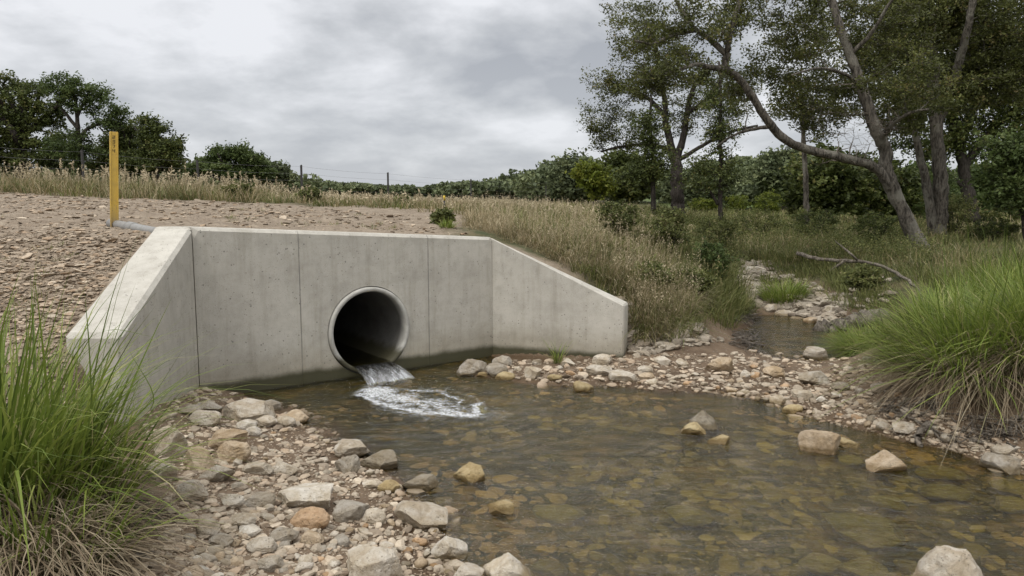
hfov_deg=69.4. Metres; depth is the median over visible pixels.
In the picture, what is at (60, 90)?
field tree
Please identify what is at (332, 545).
stone
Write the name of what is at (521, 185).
distant woods
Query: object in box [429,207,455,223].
bush
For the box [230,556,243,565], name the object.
stone
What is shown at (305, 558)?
stone
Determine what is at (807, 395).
rock
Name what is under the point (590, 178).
lime tree
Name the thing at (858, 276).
bush
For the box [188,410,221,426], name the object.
rock
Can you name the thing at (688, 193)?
bushy tree
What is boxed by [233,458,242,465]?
stone
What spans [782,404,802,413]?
rock
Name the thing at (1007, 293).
grass tussock
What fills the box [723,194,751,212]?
bush
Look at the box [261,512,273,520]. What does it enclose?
stone
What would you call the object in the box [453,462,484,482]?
rock
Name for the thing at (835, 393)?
stone
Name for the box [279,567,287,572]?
stone
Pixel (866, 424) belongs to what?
stone
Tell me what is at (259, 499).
rock
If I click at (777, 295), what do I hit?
grass tussock
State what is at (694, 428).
rock
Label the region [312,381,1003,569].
bed stones
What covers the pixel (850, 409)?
gravel bank
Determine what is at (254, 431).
rock
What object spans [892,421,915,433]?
rock
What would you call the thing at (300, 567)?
stone
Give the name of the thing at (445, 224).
grass tussock
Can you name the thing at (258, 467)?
rock
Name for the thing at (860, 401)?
stone
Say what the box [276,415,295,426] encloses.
rock
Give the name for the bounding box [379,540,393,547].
stone
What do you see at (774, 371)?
rock
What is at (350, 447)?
rock
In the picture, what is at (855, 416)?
stone
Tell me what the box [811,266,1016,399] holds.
grass tussock
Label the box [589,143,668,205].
bushy tree
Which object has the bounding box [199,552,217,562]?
stone
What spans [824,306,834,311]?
rock
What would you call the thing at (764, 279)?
channel grass
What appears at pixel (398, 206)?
green field grass
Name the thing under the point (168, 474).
rock
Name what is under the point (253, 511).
stone
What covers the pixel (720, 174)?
slender tree
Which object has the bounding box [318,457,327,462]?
stone
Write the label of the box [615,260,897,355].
channel gravel
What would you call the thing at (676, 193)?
spreading oak
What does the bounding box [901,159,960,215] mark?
bushy tree
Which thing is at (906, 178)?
bushy tree
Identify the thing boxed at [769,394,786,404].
rock
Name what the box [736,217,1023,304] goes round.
bank grass
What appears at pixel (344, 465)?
rock
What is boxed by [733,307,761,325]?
twig heap
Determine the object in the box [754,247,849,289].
channel grass
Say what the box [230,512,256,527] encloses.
rock
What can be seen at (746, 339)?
twig heap
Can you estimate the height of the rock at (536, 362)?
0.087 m
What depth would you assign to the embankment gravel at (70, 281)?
6.39 m
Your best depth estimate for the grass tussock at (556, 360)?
8.03 m
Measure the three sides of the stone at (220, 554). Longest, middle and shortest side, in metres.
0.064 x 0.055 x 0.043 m
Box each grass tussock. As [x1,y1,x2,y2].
[0,208,290,575]
[0,265,262,572]
[0,433,259,575]
[435,217,457,228]
[523,339,569,365]
[750,273,821,314]
[793,227,1023,468]
[797,310,895,356]
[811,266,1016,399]
[861,217,1023,346]
[877,231,1023,444]
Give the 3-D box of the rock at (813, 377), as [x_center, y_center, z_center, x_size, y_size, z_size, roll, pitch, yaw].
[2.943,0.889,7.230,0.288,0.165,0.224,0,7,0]
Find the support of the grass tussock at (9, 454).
on the ground at (696, 352)
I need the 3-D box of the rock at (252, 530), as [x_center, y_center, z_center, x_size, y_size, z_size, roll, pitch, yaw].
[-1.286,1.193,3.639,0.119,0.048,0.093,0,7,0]
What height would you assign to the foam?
0.017 m
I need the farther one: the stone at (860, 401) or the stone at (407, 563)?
the stone at (860, 401)
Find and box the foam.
[359,387,479,416]
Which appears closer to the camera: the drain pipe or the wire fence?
the drain pipe
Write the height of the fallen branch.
0.548 m
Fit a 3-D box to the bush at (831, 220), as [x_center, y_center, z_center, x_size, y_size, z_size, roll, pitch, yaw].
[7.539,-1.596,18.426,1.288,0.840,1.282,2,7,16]
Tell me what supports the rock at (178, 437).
on the ground at (696, 352)
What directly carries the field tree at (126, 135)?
on the ground at (696, 352)
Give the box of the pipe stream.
[334,340,388,365]
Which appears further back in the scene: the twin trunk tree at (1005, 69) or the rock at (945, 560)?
the twin trunk tree at (1005, 69)
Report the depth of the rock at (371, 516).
4.05 m
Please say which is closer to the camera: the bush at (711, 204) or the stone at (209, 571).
the stone at (209, 571)
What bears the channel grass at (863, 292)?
on the ground at (696, 352)
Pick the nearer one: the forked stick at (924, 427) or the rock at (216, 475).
the rock at (216, 475)
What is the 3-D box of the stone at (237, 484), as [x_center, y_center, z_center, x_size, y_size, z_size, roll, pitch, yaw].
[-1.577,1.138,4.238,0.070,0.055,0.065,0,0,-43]
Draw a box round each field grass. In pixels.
[0,158,703,247]
[2,174,648,229]
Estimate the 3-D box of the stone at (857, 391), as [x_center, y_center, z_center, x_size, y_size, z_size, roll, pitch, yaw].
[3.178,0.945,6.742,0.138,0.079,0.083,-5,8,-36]
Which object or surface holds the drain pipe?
on the ground at (696, 352)
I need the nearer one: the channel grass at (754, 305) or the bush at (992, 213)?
the channel grass at (754, 305)
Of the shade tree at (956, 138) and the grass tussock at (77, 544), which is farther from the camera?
the shade tree at (956, 138)
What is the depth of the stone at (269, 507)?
3.94 m
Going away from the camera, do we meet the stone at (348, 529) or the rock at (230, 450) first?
the stone at (348, 529)
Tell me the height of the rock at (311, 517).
0.120 m
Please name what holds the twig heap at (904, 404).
on the ground at (696, 352)
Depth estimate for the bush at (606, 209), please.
11.72 m
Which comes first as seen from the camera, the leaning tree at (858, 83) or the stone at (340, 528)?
the stone at (340, 528)
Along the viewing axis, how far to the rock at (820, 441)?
5.33 m
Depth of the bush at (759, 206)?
36.38 m
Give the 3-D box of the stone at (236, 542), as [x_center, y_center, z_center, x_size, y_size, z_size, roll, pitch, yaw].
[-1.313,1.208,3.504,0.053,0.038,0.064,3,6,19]
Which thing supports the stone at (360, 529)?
on the ground at (696, 352)
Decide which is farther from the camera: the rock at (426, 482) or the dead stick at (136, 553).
the rock at (426, 482)
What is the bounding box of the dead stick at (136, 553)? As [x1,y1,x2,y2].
[93,550,155,562]
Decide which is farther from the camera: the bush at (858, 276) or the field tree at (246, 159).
the field tree at (246, 159)
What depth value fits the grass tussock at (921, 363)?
5.72 m
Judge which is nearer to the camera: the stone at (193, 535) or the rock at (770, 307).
the stone at (193, 535)
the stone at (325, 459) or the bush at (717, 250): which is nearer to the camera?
the stone at (325, 459)
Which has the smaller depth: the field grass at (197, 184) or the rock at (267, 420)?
the rock at (267, 420)
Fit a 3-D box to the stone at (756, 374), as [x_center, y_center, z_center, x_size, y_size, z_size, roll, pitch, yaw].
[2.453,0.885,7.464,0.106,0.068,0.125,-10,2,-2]
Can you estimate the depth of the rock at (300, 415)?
6.01 m
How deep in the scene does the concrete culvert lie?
7.37 m
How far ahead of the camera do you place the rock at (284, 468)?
4.67 m
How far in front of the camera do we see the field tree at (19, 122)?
33.03 m
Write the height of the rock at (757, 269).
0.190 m
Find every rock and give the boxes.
[140,462,177,482]
[150,425,187,457]
[175,479,207,502]
[180,404,201,414]
[183,446,214,469]
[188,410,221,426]
[195,518,220,536]
[198,400,222,411]
[199,465,234,481]
[208,428,247,449]
[208,533,233,547]
[216,440,250,462]
[221,494,244,507]
[223,398,275,421]
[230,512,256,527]
[236,419,257,429]
[239,524,261,536]
[242,461,272,475]
[244,491,275,507]
[246,426,261,435]
[246,536,277,554]
[255,415,277,426]
[257,555,283,571]
[266,399,280,410]
[269,527,298,541]
[272,461,298,475]
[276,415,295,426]
[276,482,333,508]
[285,409,308,423]
[290,506,329,529]
[300,530,324,544]
[332,499,369,521]
[333,439,370,457]
[334,455,359,473]
[347,544,403,575]
[360,449,397,469]
[362,480,377,487]
[362,508,385,524]
[377,479,399,492]
[394,500,447,530]
[402,473,437,490]
[430,536,467,560]
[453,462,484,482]
[453,562,483,575]
[456,359,486,376]
[477,372,487,376]
[482,552,530,575]
[486,362,507,376]
[488,499,514,513]
[492,355,511,365]
[495,371,514,379]
[524,366,541,379]
[532,359,540,364]
[547,374,561,380]
[561,358,574,366]
[573,381,593,391]
[586,364,611,374]
[592,354,612,364]
[608,369,636,382]
[637,365,652,372]
[638,372,654,379]
[654,356,670,364]
[676,358,688,366]
[681,422,705,433]
[687,409,717,429]
[705,357,733,372]
[707,434,729,443]
[738,275,753,280]
[740,370,750,376]
[740,389,749,393]
[745,266,766,272]
[762,366,784,377]
[763,304,776,311]
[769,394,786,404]
[774,310,791,315]
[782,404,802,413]
[791,389,813,400]
[798,371,829,384]
[798,429,840,454]
[802,346,827,359]
[803,317,816,322]
[816,396,827,401]
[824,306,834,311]
[831,382,849,390]
[840,437,859,447]
[865,449,906,471]
[870,382,890,393]
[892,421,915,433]
[912,545,982,575]
[979,452,1021,474]
[991,443,1019,454]
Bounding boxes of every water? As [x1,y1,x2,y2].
[244,315,1023,575]
[353,361,414,383]
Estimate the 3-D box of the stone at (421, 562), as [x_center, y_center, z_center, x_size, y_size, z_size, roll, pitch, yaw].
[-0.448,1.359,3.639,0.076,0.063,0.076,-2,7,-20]
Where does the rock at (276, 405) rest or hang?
on the ground at (696, 352)
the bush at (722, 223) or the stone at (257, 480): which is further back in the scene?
the bush at (722, 223)
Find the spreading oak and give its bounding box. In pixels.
[575,0,762,214]
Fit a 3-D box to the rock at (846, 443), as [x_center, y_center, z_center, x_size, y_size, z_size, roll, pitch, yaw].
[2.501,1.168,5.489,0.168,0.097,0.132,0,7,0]
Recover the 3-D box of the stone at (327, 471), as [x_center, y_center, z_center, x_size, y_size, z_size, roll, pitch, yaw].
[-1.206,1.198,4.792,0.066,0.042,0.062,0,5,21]
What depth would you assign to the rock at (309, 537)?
3.65 m
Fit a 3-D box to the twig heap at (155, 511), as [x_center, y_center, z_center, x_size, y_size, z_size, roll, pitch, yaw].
[-1.735,1.047,3.479,0.262,0.199,0.572,-4,8,-29]
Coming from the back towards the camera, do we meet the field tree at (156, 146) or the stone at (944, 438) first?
the field tree at (156, 146)
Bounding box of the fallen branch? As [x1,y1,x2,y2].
[796,241,923,296]
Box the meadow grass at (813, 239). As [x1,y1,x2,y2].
[538,198,1021,253]
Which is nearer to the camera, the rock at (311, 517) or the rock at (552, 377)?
the rock at (311, 517)
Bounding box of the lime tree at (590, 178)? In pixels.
[565,159,620,206]
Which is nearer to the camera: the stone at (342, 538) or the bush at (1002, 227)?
the stone at (342, 538)
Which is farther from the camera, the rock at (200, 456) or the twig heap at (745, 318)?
the twig heap at (745, 318)
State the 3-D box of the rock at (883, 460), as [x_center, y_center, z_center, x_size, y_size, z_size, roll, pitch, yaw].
[2.539,1.214,5.060,0.296,0.232,0.231,0,7,0]
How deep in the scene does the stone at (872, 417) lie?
5.94 m
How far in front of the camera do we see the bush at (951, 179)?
20.54 m
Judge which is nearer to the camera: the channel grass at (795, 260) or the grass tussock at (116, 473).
the grass tussock at (116, 473)
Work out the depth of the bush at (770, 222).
20.15 m
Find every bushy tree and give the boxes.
[541,147,604,205]
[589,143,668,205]
[656,158,734,211]
[743,144,816,211]
[772,140,881,218]
[840,152,925,217]
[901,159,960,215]
[955,161,1005,210]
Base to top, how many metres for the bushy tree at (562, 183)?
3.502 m
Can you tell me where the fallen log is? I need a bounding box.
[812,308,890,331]
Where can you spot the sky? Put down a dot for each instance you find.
(445, 90)
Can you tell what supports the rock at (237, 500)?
on the ground at (696, 352)
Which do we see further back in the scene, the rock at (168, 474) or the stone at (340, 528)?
the rock at (168, 474)
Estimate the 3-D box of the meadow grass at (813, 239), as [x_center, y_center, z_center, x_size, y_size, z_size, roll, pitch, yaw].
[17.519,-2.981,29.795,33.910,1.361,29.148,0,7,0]
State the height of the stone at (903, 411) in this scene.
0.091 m
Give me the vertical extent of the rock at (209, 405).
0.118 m
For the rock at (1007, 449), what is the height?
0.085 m
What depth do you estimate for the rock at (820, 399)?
6.51 m
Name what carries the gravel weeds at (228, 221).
on the embankment gravel at (70, 281)
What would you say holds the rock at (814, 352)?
on the ground at (696, 352)
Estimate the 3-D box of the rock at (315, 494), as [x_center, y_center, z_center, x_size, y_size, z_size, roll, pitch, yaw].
[-1.179,1.185,4.199,0.335,0.135,0.237,-2,7,-18]
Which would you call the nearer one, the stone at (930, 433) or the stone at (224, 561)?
the stone at (224, 561)
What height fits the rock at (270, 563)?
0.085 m
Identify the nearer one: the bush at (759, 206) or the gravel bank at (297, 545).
the gravel bank at (297, 545)
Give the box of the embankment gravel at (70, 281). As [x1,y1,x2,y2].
[0,192,466,447]
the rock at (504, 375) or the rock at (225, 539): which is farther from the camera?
the rock at (504, 375)
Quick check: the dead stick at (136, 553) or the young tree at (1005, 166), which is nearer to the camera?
the dead stick at (136, 553)
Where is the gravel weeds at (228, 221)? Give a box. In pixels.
[1,207,395,314]
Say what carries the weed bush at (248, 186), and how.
on the ground at (696, 352)
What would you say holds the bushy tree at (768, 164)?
on the ground at (696, 352)
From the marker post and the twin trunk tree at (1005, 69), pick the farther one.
the twin trunk tree at (1005, 69)
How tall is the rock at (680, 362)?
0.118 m
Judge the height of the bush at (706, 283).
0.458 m
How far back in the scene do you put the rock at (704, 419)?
5.91 m
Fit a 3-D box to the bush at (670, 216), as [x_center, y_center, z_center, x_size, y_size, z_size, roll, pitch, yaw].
[2.406,-0.950,11.791,1.002,0.838,1.035,0,7,0]
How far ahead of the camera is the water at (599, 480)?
4.80 m
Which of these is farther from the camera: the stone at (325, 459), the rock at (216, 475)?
the stone at (325, 459)
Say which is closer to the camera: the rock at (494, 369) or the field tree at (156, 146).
the rock at (494, 369)
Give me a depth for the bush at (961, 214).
16.91 m
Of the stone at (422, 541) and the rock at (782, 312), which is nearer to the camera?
the stone at (422, 541)
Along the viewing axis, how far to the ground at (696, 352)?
7.38 m
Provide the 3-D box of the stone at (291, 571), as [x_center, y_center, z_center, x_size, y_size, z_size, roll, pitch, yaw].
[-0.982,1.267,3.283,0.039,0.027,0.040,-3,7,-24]
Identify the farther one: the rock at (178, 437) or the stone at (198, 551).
the rock at (178, 437)
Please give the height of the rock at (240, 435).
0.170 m
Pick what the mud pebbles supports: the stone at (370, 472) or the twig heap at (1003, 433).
the twig heap at (1003, 433)
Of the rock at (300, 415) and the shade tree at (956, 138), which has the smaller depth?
the rock at (300, 415)
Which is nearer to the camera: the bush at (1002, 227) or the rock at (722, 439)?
the rock at (722, 439)
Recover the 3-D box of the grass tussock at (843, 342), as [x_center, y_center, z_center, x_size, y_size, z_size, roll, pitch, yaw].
[4.343,0.691,8.812,2.005,0.926,1.949,0,7,0]
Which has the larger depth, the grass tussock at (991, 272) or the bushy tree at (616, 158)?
the bushy tree at (616, 158)
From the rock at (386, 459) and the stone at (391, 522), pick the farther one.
the rock at (386, 459)
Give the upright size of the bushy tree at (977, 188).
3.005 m
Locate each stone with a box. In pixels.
[182,571,192,575]
[183,533,196,539]
[188,565,203,575]
[193,547,205,555]
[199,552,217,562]
[204,569,214,575]
[207,545,223,554]
[211,572,223,575]
[215,551,224,561]
[220,558,230,564]
[230,538,240,546]
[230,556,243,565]
[231,482,243,488]
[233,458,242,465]
[248,476,260,482]
[249,510,260,513]
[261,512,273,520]
[263,504,273,510]
[279,541,289,545]
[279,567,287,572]
[288,569,294,574]
[294,553,301,559]
[294,562,313,572]
[298,554,312,562]
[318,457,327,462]
[320,545,326,552]
[323,469,331,473]
[325,543,336,550]
[329,560,339,566]
[330,531,338,536]
[334,533,348,546]
[335,525,346,531]
[345,527,353,533]
[357,527,368,532]
[365,469,373,475]
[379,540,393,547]
[380,504,391,508]
[387,519,394,525]
[401,561,410,566]
[402,547,412,553]
[412,537,427,545]
[414,557,427,568]
[423,548,430,557]
[565,370,574,374]
[646,378,657,384]
[725,386,736,392]
[750,372,759,377]
[831,391,841,396]
[851,414,862,419]
[855,388,864,393]
[856,399,866,403]
[864,420,870,426]
[866,415,876,421]
[875,421,888,430]
[900,405,911,414]
[924,430,934,436]
[940,433,955,441]
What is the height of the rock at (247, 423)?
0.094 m
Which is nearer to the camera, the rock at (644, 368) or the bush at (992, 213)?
the rock at (644, 368)
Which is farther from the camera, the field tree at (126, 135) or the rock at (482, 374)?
the field tree at (126, 135)
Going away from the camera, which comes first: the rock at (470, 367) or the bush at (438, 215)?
the rock at (470, 367)
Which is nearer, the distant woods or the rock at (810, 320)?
the rock at (810, 320)
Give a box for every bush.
[220,179,255,198]
[295,186,324,201]
[393,193,412,202]
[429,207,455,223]
[595,199,645,235]
[629,254,674,286]
[633,202,694,249]
[674,265,719,298]
[687,197,717,212]
[689,236,739,282]
[691,209,742,247]
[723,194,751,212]
[732,208,792,234]
[751,189,785,213]
[785,204,830,222]
[787,208,843,236]
[836,262,887,290]
[847,209,903,245]
[910,166,966,222]
[924,192,982,235]
[964,215,1021,241]
[978,203,1020,222]
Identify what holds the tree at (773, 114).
on the ground at (696, 352)
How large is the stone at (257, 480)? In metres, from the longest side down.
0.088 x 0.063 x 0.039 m
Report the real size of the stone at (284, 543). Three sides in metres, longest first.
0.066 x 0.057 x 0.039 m
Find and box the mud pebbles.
[912,409,1023,464]
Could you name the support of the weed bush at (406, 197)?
on the ground at (696, 352)
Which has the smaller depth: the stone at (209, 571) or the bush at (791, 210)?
the stone at (209, 571)
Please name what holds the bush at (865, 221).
on the ground at (696, 352)
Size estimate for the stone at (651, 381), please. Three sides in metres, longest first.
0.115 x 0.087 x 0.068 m
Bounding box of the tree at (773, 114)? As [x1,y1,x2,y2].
[754,2,854,224]
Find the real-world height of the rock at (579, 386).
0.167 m
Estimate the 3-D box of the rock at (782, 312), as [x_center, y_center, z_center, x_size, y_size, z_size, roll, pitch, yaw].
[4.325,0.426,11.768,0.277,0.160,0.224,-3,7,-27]
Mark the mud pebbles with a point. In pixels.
(1015, 442)
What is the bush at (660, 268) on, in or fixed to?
on the ground at (696, 352)
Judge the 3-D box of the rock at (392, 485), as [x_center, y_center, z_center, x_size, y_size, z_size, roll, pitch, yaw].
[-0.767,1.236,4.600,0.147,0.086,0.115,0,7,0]
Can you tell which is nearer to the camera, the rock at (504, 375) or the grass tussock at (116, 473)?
the grass tussock at (116, 473)
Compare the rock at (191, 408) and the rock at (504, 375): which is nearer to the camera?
the rock at (191, 408)
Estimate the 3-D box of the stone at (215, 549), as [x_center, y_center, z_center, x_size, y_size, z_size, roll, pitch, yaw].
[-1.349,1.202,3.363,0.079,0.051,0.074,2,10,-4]
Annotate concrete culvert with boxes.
[66,226,627,425]
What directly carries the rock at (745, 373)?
on the ground at (696, 352)
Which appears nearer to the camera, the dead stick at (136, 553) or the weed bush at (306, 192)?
the dead stick at (136, 553)
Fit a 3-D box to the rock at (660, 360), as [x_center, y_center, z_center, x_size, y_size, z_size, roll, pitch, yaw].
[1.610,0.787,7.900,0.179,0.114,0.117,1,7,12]
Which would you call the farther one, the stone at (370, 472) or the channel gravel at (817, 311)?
the channel gravel at (817, 311)
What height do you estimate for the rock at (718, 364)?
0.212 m
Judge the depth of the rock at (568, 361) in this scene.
7.86 m
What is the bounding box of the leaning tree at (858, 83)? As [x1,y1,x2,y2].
[604,0,973,249]
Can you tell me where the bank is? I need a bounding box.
[880,408,1023,452]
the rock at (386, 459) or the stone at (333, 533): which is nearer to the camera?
the stone at (333, 533)
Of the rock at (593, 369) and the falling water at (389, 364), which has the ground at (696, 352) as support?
the rock at (593, 369)
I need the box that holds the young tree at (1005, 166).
[960,122,1023,241]
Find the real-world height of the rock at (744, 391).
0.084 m
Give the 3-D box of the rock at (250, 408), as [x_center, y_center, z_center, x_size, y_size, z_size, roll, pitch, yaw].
[-2.067,0.992,5.830,0.393,0.230,0.271,-2,7,-20]
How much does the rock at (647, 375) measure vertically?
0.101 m
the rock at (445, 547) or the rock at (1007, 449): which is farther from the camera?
the rock at (1007, 449)
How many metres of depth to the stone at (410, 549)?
3.75 m
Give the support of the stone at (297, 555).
on the ground at (696, 352)
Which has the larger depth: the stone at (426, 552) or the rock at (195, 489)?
the rock at (195, 489)
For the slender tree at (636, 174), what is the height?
3.683 m
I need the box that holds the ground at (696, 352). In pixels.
[0,190,1023,575]
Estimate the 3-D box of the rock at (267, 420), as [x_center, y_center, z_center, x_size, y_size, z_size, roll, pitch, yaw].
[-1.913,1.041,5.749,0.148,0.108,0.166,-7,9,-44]
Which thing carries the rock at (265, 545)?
on the ground at (696, 352)
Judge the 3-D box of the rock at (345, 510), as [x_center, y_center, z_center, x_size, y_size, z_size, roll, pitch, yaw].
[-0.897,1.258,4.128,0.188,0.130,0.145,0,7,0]
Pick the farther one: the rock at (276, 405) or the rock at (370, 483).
the rock at (276, 405)
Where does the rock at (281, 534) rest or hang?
on the ground at (696, 352)
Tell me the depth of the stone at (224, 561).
3.28 m
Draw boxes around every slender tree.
[604,96,681,215]
[670,61,760,219]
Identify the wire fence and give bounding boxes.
[7,148,546,202]
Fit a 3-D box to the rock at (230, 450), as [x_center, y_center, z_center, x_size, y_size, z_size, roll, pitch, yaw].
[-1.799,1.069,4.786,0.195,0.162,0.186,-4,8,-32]
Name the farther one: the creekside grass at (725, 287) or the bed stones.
the creekside grass at (725, 287)
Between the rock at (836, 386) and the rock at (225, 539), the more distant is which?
the rock at (836, 386)
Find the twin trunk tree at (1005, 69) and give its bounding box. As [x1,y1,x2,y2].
[828,0,1023,235]
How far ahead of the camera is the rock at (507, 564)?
3.54 m
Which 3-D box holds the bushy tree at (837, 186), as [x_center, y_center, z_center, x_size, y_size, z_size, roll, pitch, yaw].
[11.370,-3.829,26.650,4.068,3.241,2.697,0,7,0]
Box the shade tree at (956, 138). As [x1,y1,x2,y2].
[863,0,1023,223]
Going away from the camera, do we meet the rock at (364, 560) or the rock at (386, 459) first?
the rock at (364, 560)
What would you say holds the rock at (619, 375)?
on the ground at (696, 352)
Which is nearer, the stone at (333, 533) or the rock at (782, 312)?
the stone at (333, 533)
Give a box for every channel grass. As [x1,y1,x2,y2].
[723,285,767,317]
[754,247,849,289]
[754,265,802,291]
[814,273,905,310]
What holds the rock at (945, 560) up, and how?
in the water at (599, 480)
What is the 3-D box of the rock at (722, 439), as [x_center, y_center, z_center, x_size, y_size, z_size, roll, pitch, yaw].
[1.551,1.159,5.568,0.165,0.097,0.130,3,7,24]
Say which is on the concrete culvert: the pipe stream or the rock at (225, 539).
the pipe stream
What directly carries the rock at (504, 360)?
on the ground at (696, 352)
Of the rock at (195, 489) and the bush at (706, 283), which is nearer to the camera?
the rock at (195, 489)
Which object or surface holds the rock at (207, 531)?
on the ground at (696, 352)
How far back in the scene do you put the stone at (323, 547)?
3.62 m
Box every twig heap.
[114,495,173,536]
[728,328,773,351]
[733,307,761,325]
[875,391,968,418]
[946,405,1023,448]
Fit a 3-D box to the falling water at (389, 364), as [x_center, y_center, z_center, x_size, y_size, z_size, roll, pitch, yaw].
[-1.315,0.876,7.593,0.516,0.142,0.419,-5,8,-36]
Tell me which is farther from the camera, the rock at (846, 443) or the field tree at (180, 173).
the field tree at (180, 173)
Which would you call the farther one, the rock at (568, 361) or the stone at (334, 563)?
the rock at (568, 361)
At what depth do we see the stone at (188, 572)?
3.06 m
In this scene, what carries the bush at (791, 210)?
on the ground at (696, 352)
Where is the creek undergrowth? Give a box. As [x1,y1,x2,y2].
[590,201,962,278]
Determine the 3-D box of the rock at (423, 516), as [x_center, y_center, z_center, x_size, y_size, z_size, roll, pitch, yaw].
[-0.504,1.272,4.112,0.304,0.182,0.238,0,7,0]
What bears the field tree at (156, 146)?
on the ground at (696, 352)
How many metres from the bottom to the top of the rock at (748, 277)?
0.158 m
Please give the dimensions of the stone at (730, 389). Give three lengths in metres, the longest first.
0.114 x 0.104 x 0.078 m
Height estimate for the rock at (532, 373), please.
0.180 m
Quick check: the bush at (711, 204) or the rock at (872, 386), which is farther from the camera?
the bush at (711, 204)
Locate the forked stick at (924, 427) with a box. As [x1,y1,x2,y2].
[912,420,943,446]
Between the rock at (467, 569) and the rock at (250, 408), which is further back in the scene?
the rock at (250, 408)
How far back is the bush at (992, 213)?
24.70 m
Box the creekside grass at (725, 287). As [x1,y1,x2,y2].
[626,202,771,329]
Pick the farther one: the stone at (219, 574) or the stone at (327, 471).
the stone at (327, 471)
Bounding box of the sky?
[0,0,1023,186]
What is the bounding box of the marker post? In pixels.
[109,131,118,226]
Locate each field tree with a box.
[0,69,87,179]
[33,70,133,178]
[85,118,142,181]
[105,109,193,184]
[164,161,209,185]
[180,138,279,181]
[243,156,298,189]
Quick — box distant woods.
[4,155,990,210]
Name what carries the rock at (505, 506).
on the ground at (696, 352)
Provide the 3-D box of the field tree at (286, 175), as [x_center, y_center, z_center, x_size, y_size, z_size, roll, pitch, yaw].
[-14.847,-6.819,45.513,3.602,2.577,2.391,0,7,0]
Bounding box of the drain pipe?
[106,219,155,232]
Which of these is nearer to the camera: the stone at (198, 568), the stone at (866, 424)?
the stone at (198, 568)
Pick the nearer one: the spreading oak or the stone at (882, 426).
the stone at (882, 426)
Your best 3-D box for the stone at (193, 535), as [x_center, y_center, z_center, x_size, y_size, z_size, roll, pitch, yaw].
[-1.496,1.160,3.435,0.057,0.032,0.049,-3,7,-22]
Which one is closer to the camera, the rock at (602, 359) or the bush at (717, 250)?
the rock at (602, 359)
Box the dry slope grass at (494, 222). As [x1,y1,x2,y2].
[451,189,720,349]
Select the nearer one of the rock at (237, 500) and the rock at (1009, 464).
the rock at (237, 500)

